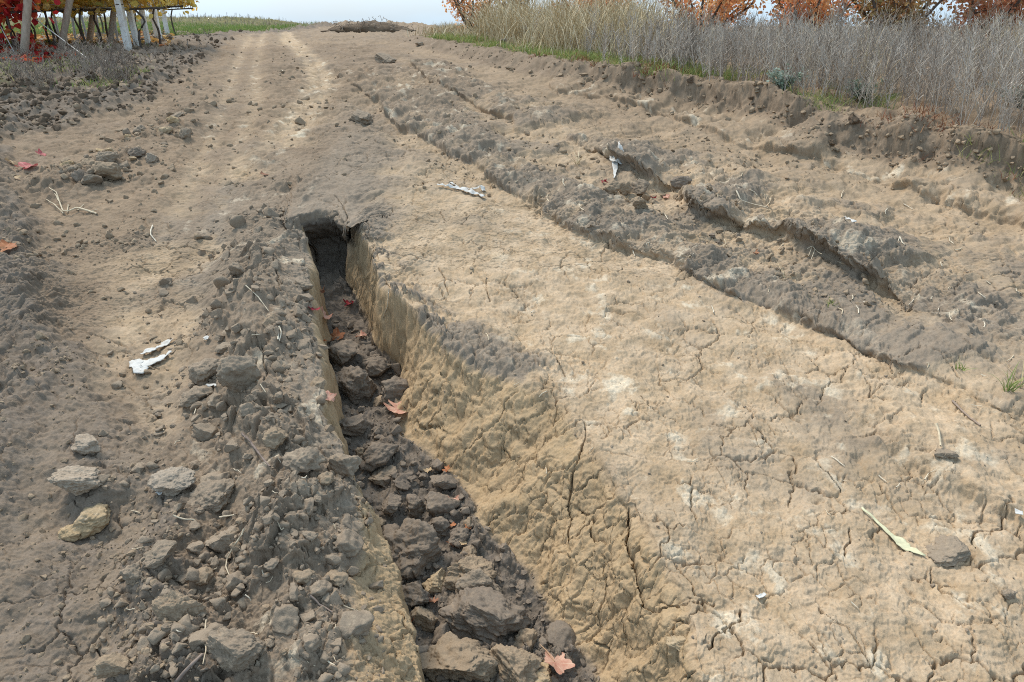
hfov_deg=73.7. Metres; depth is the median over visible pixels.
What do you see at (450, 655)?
soil clod
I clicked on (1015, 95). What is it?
sage plant
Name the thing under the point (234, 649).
soil clod
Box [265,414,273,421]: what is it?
soil clod
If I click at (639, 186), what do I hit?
soil clod
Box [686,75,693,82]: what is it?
soil clod
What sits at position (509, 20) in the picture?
tall straw grass
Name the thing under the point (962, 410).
twig
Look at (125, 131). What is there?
soil clod
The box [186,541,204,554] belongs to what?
soil clod
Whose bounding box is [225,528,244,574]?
straw
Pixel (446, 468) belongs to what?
dead leaf
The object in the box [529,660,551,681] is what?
soil clod
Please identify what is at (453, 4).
fruit tree
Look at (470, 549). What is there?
soil clod
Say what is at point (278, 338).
straw
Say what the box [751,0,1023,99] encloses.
straw grass among weeds
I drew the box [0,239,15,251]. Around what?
dead leaf
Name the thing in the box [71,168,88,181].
soil clod
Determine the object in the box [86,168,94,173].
soil clod
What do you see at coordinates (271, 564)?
soil clod
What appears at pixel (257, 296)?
straw
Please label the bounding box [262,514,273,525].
soil clod
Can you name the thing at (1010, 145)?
earth bank
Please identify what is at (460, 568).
soil clod
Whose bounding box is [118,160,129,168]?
soil clod
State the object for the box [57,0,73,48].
wooden post
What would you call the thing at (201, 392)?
soil clod
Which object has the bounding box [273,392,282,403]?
soil clod
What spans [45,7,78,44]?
grapevine
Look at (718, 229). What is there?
soil clod
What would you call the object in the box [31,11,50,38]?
grapevine
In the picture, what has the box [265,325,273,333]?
soil clod
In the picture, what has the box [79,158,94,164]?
soil clod
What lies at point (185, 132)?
soil clod
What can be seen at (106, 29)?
grapevine
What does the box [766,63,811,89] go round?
sage plant
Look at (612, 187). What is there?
soil clod
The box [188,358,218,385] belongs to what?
soil clod
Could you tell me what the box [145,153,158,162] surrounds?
soil clod
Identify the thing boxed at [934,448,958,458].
soil clod
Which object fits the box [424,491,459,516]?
soil clod
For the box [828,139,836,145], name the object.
soil clod
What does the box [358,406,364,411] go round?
soil clod
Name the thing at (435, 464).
soil clod
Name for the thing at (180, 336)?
soil clod
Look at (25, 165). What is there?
dead leaf
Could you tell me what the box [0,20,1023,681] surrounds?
dirt road
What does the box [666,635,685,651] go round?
soil clod
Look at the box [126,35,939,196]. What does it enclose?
road soil crumbs
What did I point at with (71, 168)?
soil clod
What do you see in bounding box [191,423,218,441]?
soil clod
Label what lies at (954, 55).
dry weeds
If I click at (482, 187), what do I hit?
plastic strip
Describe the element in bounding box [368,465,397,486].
soil clod
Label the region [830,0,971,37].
fruit tree
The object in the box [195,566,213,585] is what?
soil clod
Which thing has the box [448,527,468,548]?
soil clod
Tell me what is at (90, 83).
vineyard grass
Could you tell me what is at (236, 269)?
soil clod
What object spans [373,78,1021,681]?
scattered soil crumbs
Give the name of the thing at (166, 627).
soil clod
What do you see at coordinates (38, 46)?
fallen red leaves
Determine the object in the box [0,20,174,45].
fallen yellow leaves
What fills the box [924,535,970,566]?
soil clod
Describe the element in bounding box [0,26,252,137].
field soil crumbs
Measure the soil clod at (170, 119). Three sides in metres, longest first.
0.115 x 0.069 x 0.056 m
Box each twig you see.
[174,653,203,681]
[241,432,270,466]
[310,595,332,612]
[934,423,941,446]
[952,400,980,425]
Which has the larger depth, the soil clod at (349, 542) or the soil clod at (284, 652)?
the soil clod at (349, 542)
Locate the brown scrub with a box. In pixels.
[0,32,135,90]
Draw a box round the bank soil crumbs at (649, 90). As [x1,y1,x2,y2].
[409,37,1023,188]
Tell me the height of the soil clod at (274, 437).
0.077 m
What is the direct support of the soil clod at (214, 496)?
on the dirt road
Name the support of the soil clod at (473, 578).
on the soil clod at (488, 615)
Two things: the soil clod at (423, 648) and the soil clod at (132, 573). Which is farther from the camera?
the soil clod at (423, 648)
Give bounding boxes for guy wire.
[33,17,85,56]
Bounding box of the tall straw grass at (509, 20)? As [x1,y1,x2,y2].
[442,0,716,61]
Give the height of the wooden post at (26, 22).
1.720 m
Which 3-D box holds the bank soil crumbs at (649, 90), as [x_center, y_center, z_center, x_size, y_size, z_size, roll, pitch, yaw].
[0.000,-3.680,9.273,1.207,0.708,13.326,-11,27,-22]
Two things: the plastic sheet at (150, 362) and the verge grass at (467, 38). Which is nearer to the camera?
the plastic sheet at (150, 362)
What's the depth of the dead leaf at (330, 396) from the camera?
2.58 m
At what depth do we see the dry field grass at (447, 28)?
11.10 m
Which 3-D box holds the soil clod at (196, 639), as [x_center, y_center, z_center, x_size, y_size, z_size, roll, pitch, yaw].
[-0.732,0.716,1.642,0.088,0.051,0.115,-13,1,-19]
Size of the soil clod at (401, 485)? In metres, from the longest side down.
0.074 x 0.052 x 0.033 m
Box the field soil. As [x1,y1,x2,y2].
[0,16,335,681]
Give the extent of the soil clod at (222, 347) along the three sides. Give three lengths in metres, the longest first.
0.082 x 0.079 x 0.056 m
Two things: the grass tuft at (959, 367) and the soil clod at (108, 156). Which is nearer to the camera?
the grass tuft at (959, 367)
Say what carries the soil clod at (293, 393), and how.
on the dirt road
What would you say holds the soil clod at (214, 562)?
on the dirt road
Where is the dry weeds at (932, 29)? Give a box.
[478,13,1023,54]
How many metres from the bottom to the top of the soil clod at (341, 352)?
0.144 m
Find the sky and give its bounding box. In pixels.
[11,0,1023,26]
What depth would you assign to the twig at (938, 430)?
2.29 m
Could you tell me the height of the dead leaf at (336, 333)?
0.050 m
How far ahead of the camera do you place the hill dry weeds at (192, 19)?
28.32 m
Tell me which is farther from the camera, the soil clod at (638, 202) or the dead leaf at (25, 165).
the dead leaf at (25, 165)
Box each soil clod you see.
[47,465,102,495]
[57,524,81,541]
[60,160,73,165]
[66,165,77,171]
[70,433,100,454]
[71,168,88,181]
[72,503,110,539]
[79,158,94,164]
[81,174,102,184]
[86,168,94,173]
[91,161,122,180]
[92,652,131,678]
[95,151,118,161]
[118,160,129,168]
[119,561,142,583]
[122,128,130,137]
[127,147,145,156]
[130,462,145,473]
[132,124,146,133]
[136,636,149,650]
[139,539,176,569]
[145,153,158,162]
[146,416,157,422]
[147,466,195,496]
[151,590,207,621]
[157,126,172,132]
[161,621,173,632]
[166,116,178,122]
[171,111,183,117]
[176,334,185,339]
[178,387,202,408]
[179,127,191,138]
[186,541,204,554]
[187,478,234,512]
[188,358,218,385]
[188,520,201,531]
[188,622,223,651]
[189,460,201,469]
[190,385,213,398]
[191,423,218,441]
[194,507,204,514]
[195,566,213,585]
[199,471,230,482]
[205,524,240,553]
[205,626,265,671]
[207,392,221,408]
[210,555,219,568]
[213,522,222,527]
[214,334,224,341]
[214,342,229,353]
[215,355,261,392]
[224,289,234,297]
[225,570,248,593]
[228,262,244,276]
[229,541,240,551]
[231,323,241,333]
[235,517,244,523]
[239,402,255,417]
[242,453,252,459]
[258,645,266,655]
[261,604,270,614]
[262,313,279,327]
[262,427,288,449]
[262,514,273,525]
[263,479,274,486]
[264,558,278,570]
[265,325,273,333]
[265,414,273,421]
[265,638,273,647]
[271,604,299,634]
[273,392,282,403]
[281,648,288,655]
[282,446,325,472]
[289,391,300,399]
[289,582,298,601]
[292,568,318,584]
[295,280,313,290]
[301,497,314,518]
[302,531,318,540]
[302,632,321,652]
[303,353,314,359]
[309,579,331,597]
[310,377,325,388]
[313,494,321,502]
[317,471,334,485]
[324,569,348,585]
[325,621,332,631]
[326,453,361,476]
[328,339,358,365]
[333,528,363,557]
[335,365,376,404]
[337,609,374,639]
[339,413,374,436]
[340,594,348,603]
[348,109,372,124]
[355,447,363,456]
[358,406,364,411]
[359,442,398,471]
[360,355,390,376]
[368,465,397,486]
[373,395,381,406]
[374,53,396,63]
[379,517,384,525]
[380,376,408,405]
[381,493,401,515]
[382,523,399,534]
[383,518,441,580]
[392,480,411,490]
[402,582,429,608]
[406,494,425,517]
[411,606,438,632]
[414,620,422,626]
[418,473,425,480]
[419,644,428,653]
[420,631,498,681]
[422,568,445,593]
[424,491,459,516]
[428,516,449,537]
[429,472,459,489]
[430,458,443,471]
[431,620,452,644]
[438,586,530,644]
[442,554,497,590]
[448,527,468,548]
[455,567,501,593]
[460,545,476,556]
[463,516,471,529]
[489,643,541,681]
[490,668,496,677]
[499,542,510,552]
[513,628,537,652]
[515,579,527,595]
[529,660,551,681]
[535,636,548,648]
[546,620,575,651]
[600,180,620,194]
[619,180,631,194]
[631,179,649,194]
[632,196,647,208]
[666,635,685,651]
[670,176,691,188]
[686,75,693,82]
[714,226,722,233]
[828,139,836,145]
[848,114,859,124]
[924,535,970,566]
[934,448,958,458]
[1001,589,1016,599]
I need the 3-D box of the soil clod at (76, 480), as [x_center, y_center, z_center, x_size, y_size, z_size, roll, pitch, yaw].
[-1.333,0.433,2.112,0.132,0.096,0.137,15,29,29]
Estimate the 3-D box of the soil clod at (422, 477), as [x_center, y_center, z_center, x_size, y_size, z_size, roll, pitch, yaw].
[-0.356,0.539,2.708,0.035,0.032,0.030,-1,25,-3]
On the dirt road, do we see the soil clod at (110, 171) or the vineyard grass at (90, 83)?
the soil clod at (110, 171)
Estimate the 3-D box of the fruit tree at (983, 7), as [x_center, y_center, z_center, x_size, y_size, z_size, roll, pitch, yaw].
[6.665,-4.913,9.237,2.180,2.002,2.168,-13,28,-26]
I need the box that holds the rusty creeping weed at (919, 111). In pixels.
[530,50,1019,201]
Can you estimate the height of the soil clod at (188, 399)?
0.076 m
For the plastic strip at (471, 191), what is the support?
on the dirt road
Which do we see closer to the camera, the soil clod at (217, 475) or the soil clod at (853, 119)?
the soil clod at (217, 475)
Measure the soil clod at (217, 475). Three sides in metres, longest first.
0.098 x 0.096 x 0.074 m
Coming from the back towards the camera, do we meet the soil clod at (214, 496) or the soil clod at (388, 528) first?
the soil clod at (388, 528)
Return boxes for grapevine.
[0,0,60,50]
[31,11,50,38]
[34,0,81,45]
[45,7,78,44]
[50,11,86,40]
[55,0,109,47]
[71,0,110,42]
[73,17,81,40]
[92,0,172,47]
[92,6,107,36]
[99,0,108,31]
[133,0,194,43]
[146,0,198,35]
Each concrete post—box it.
[114,0,131,50]
[126,3,138,45]
[138,2,150,43]
[148,2,161,38]
[160,9,169,34]
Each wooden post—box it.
[20,0,31,54]
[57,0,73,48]
[86,13,96,41]
[107,6,116,44]
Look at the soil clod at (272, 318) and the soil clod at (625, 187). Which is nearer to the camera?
the soil clod at (272, 318)
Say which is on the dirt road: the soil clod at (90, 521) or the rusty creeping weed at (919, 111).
the rusty creeping weed at (919, 111)
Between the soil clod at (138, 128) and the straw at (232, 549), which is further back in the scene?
the soil clod at (138, 128)
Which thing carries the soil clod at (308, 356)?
on the dirt road
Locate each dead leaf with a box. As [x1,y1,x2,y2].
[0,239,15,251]
[14,162,37,168]
[35,149,45,155]
[321,306,332,318]
[325,390,336,401]
[330,327,344,340]
[355,330,366,336]
[384,399,404,413]
[429,597,438,602]
[442,465,449,471]
[540,644,574,673]
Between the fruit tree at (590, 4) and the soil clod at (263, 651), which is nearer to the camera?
the soil clod at (263, 651)
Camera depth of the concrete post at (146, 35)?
10.66 m
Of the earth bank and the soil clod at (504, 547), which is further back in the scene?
the earth bank
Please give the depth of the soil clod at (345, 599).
1.76 m
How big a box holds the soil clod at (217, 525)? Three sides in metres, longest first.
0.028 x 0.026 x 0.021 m
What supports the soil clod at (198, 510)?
on the field soil
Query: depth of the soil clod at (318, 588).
1.74 m
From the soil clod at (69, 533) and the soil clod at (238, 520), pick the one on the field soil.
the soil clod at (69, 533)
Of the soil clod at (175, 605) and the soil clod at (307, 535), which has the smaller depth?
the soil clod at (175, 605)
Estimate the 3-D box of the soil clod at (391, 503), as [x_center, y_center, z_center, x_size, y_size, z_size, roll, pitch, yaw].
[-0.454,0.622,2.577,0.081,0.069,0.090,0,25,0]
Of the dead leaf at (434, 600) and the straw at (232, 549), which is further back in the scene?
the dead leaf at (434, 600)
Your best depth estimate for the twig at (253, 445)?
2.15 m
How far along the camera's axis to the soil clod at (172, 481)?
2.10 m
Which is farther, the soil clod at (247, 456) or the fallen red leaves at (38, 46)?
the fallen red leaves at (38, 46)
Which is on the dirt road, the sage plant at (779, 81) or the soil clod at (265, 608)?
the soil clod at (265, 608)
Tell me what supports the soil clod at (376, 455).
on the dirt road
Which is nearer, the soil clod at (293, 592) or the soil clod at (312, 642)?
the soil clod at (312, 642)
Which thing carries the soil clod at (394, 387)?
on the dirt road
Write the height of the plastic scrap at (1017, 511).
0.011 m
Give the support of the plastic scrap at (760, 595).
on the dirt road
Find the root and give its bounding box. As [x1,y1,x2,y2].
[736,190,767,207]
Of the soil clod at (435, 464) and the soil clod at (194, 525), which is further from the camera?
the soil clod at (435, 464)
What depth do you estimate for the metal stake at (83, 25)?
12.84 m
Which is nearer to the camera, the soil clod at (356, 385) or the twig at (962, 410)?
the twig at (962, 410)
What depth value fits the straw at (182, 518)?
1.99 m
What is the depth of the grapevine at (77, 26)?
11.45 m
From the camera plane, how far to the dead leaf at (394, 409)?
3.00 m
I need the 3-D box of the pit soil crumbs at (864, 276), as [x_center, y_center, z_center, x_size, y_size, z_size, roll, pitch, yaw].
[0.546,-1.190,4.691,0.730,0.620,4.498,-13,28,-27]
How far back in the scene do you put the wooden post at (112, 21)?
10.44 m
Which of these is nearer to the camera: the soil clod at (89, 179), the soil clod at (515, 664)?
the soil clod at (515, 664)
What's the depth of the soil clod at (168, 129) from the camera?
5.35 m
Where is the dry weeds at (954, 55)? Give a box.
[582,0,1023,130]
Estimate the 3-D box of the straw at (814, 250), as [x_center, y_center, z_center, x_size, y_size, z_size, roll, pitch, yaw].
[1.540,-0.454,3.498,0.061,0.043,0.109,0,25,0]
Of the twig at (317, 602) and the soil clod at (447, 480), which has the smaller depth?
the twig at (317, 602)
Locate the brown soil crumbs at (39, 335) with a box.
[0,33,309,681]
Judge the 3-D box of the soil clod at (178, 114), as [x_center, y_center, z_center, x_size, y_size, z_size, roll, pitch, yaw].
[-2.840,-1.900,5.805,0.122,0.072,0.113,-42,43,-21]
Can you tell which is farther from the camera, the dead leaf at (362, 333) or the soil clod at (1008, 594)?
the dead leaf at (362, 333)
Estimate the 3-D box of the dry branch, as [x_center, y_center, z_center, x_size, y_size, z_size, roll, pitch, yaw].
[-2.694,-0.839,4.133,0.527,0.106,0.132,13,28,25]
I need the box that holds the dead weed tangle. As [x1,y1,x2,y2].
[114,27,209,68]
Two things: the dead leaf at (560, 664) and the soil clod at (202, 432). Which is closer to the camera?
the dead leaf at (560, 664)
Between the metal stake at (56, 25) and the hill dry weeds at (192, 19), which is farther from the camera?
the hill dry weeds at (192, 19)
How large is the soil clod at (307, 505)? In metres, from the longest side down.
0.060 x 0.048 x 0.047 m
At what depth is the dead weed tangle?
8.97 m
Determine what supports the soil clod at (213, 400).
on the dirt road
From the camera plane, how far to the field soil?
2.12 m
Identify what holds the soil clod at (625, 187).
on the dirt road
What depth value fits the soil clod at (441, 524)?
2.48 m
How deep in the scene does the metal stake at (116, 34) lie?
11.79 m
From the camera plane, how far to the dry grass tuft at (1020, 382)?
2.53 m
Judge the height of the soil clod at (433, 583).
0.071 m
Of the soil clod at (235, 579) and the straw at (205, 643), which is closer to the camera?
the straw at (205, 643)
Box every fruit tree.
[442,0,494,30]
[490,0,540,10]
[549,0,638,16]
[658,0,772,32]
[758,0,865,37]
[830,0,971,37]
[939,0,1023,35]
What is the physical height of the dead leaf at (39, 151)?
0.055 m
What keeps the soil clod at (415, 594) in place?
on the dirt road
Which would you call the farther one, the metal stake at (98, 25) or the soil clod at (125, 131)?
the metal stake at (98, 25)
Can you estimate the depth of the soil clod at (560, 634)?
2.10 m
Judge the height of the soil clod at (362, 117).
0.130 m
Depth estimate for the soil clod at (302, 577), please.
1.75 m
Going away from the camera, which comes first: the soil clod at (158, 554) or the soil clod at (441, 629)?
the soil clod at (158, 554)
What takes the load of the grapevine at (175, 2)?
on the field soil
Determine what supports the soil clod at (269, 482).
on the dirt road
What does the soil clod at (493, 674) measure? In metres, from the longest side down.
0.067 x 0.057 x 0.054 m
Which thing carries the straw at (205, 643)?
on the dirt road
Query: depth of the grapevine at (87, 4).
10.09 m
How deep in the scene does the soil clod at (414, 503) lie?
2.58 m
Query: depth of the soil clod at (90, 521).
2.03 m
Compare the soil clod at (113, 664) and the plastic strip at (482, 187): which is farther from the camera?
the plastic strip at (482, 187)
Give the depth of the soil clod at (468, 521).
2.48 m
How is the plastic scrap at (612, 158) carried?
on the dirt road
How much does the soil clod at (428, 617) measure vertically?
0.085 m
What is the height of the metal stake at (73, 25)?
1.104 m
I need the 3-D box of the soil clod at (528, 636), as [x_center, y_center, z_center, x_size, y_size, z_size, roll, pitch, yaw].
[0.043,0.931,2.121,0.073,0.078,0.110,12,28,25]
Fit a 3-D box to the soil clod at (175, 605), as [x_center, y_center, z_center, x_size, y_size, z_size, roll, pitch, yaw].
[-0.826,0.665,1.699,0.131,0.096,0.072,0,25,0]
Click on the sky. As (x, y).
(429, 12)
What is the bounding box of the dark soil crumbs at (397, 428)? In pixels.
[329,321,599,681]
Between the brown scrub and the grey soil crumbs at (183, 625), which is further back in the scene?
the brown scrub
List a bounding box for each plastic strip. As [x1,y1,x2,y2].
[437,183,485,196]
[450,182,485,190]
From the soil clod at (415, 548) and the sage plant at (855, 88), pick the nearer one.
the soil clod at (415, 548)
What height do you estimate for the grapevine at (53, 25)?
1.594 m
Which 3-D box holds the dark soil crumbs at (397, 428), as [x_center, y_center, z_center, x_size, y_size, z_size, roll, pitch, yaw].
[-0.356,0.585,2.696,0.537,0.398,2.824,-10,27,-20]
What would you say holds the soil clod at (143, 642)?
on the field soil
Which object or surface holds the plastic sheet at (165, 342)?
on the dirt road
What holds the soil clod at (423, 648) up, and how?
on the dirt road
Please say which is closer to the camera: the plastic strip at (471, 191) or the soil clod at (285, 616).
the soil clod at (285, 616)
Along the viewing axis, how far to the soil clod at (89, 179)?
4.35 m
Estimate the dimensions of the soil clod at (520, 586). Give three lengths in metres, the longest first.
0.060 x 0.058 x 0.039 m
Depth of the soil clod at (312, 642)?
1.59 m
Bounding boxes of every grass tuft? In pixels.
[564,148,583,164]
[955,357,974,370]
[975,351,1023,388]
[986,359,1023,391]
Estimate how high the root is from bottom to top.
0.081 m
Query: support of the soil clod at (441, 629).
on the dirt road
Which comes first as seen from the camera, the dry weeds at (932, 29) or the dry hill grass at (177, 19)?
the dry weeds at (932, 29)
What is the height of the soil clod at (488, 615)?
0.166 m
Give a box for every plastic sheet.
[129,350,171,367]
[131,364,148,373]
[140,339,171,353]
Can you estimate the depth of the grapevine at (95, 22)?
10.56 m
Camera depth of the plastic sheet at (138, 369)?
2.73 m
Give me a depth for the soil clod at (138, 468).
2.19 m
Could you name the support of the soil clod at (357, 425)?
on the dirt road
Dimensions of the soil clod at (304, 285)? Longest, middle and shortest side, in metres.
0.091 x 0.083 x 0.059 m
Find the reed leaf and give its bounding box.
[861,507,925,555]
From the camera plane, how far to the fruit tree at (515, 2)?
13.26 m
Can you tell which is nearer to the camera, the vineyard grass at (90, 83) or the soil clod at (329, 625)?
the soil clod at (329, 625)
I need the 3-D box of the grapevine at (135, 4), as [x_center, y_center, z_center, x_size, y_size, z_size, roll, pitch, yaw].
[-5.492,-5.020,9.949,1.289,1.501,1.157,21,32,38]
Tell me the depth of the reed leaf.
2.02 m
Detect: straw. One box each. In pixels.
[173,514,194,519]
[202,619,206,663]
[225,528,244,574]
[245,285,268,310]
[277,325,281,340]
[807,246,821,258]
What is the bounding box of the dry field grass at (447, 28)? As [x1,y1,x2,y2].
[407,22,584,54]
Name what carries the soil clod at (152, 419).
on the dirt road
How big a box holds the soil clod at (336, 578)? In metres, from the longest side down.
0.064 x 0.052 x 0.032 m
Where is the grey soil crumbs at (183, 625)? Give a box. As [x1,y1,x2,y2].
[94,203,386,681]
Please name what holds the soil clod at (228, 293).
on the dirt road
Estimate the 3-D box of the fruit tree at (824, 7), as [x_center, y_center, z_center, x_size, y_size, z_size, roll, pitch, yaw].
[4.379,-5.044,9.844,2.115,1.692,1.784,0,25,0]
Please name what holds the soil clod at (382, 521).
on the dirt road
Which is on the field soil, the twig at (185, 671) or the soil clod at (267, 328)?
the twig at (185, 671)
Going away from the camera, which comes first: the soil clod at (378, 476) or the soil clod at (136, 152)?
the soil clod at (378, 476)
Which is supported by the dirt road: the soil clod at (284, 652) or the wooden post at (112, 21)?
the soil clod at (284, 652)
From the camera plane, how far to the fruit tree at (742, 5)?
10.30 m
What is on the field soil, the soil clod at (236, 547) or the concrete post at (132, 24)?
the concrete post at (132, 24)
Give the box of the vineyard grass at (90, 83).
[0,37,158,88]
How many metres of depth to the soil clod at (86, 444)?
2.23 m
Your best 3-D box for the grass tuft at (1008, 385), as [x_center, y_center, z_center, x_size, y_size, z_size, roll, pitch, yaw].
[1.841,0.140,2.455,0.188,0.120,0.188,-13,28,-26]
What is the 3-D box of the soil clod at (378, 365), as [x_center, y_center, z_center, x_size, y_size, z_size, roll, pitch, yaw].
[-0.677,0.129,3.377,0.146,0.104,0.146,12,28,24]
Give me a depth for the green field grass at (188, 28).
19.70 m
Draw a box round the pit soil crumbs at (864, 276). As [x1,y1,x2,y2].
[473,92,908,312]
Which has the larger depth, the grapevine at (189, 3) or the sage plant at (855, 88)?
the grapevine at (189, 3)
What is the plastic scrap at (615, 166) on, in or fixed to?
on the dirt road
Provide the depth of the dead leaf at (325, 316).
3.49 m
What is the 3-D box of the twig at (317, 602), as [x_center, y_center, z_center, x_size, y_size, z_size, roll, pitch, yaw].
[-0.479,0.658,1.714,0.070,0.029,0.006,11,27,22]
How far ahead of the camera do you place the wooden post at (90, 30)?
11.31 m
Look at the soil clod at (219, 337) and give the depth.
2.81 m
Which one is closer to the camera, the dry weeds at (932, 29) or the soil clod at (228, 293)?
the soil clod at (228, 293)
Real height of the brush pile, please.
0.724 m
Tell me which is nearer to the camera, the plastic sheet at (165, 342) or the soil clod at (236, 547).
the soil clod at (236, 547)
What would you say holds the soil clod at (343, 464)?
on the dirt road
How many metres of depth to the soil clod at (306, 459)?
2.04 m
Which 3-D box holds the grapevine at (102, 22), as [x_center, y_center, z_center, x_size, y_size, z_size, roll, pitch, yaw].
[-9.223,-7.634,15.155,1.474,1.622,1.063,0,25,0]
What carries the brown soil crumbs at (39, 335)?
on the field soil
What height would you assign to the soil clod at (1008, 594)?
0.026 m
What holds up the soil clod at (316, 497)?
on the dirt road
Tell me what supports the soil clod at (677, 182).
on the dirt road
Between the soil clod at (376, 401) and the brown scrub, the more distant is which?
the brown scrub
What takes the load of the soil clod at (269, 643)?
on the dirt road
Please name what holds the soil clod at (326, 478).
on the dirt road
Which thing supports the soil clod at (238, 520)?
on the dirt road
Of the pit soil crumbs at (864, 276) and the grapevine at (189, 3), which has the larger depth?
the grapevine at (189, 3)
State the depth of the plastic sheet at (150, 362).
2.80 m
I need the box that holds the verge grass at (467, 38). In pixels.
[427,31,1023,199]
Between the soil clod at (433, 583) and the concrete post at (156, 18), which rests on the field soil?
the concrete post at (156, 18)
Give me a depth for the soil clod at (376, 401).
3.15 m
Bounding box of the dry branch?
[46,187,96,213]
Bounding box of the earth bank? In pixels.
[405,26,1023,166]
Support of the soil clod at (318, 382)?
on the dirt road
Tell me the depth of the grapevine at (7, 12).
9.04 m
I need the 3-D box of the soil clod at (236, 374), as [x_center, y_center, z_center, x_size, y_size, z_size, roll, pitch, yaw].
[-0.974,0.120,2.435,0.150,0.160,0.106,-14,28,-27]
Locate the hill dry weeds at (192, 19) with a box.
[31,12,315,25]
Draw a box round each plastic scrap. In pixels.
[610,142,623,163]
[612,161,617,177]
[756,592,766,598]
[1015,508,1022,514]
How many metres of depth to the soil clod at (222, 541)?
1.91 m
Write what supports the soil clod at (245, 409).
on the dirt road
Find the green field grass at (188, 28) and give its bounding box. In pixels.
[0,21,315,35]
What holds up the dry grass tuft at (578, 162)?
on the dirt road
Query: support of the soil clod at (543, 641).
on the dirt road
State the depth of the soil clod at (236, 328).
2.81 m
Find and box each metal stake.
[53,14,59,35]
[71,18,76,37]
[81,15,86,36]
[96,16,98,38]
[115,25,118,40]
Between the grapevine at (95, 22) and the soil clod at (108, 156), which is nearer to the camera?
the soil clod at (108, 156)
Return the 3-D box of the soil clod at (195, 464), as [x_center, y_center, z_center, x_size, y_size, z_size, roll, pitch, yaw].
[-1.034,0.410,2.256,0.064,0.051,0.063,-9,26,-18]
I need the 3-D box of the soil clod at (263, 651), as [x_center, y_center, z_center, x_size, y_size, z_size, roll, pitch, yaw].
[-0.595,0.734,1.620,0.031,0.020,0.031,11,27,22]
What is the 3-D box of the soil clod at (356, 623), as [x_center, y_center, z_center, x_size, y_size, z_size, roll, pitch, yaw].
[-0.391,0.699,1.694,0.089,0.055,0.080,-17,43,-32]
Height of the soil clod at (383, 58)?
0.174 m
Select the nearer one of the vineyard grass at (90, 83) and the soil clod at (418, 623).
the soil clod at (418, 623)
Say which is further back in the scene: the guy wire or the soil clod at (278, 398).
the guy wire
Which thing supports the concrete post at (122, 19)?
on the field soil
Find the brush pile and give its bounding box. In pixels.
[320,16,415,32]
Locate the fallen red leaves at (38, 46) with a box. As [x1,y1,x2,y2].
[0,43,75,63]
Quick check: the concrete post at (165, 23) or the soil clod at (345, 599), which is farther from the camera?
the concrete post at (165, 23)
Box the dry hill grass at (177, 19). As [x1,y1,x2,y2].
[5,15,337,27]
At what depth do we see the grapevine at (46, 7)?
9.66 m
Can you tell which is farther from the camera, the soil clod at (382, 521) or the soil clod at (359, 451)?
the soil clod at (359, 451)
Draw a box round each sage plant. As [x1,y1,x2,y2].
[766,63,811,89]
[847,77,886,100]
[990,83,1023,107]

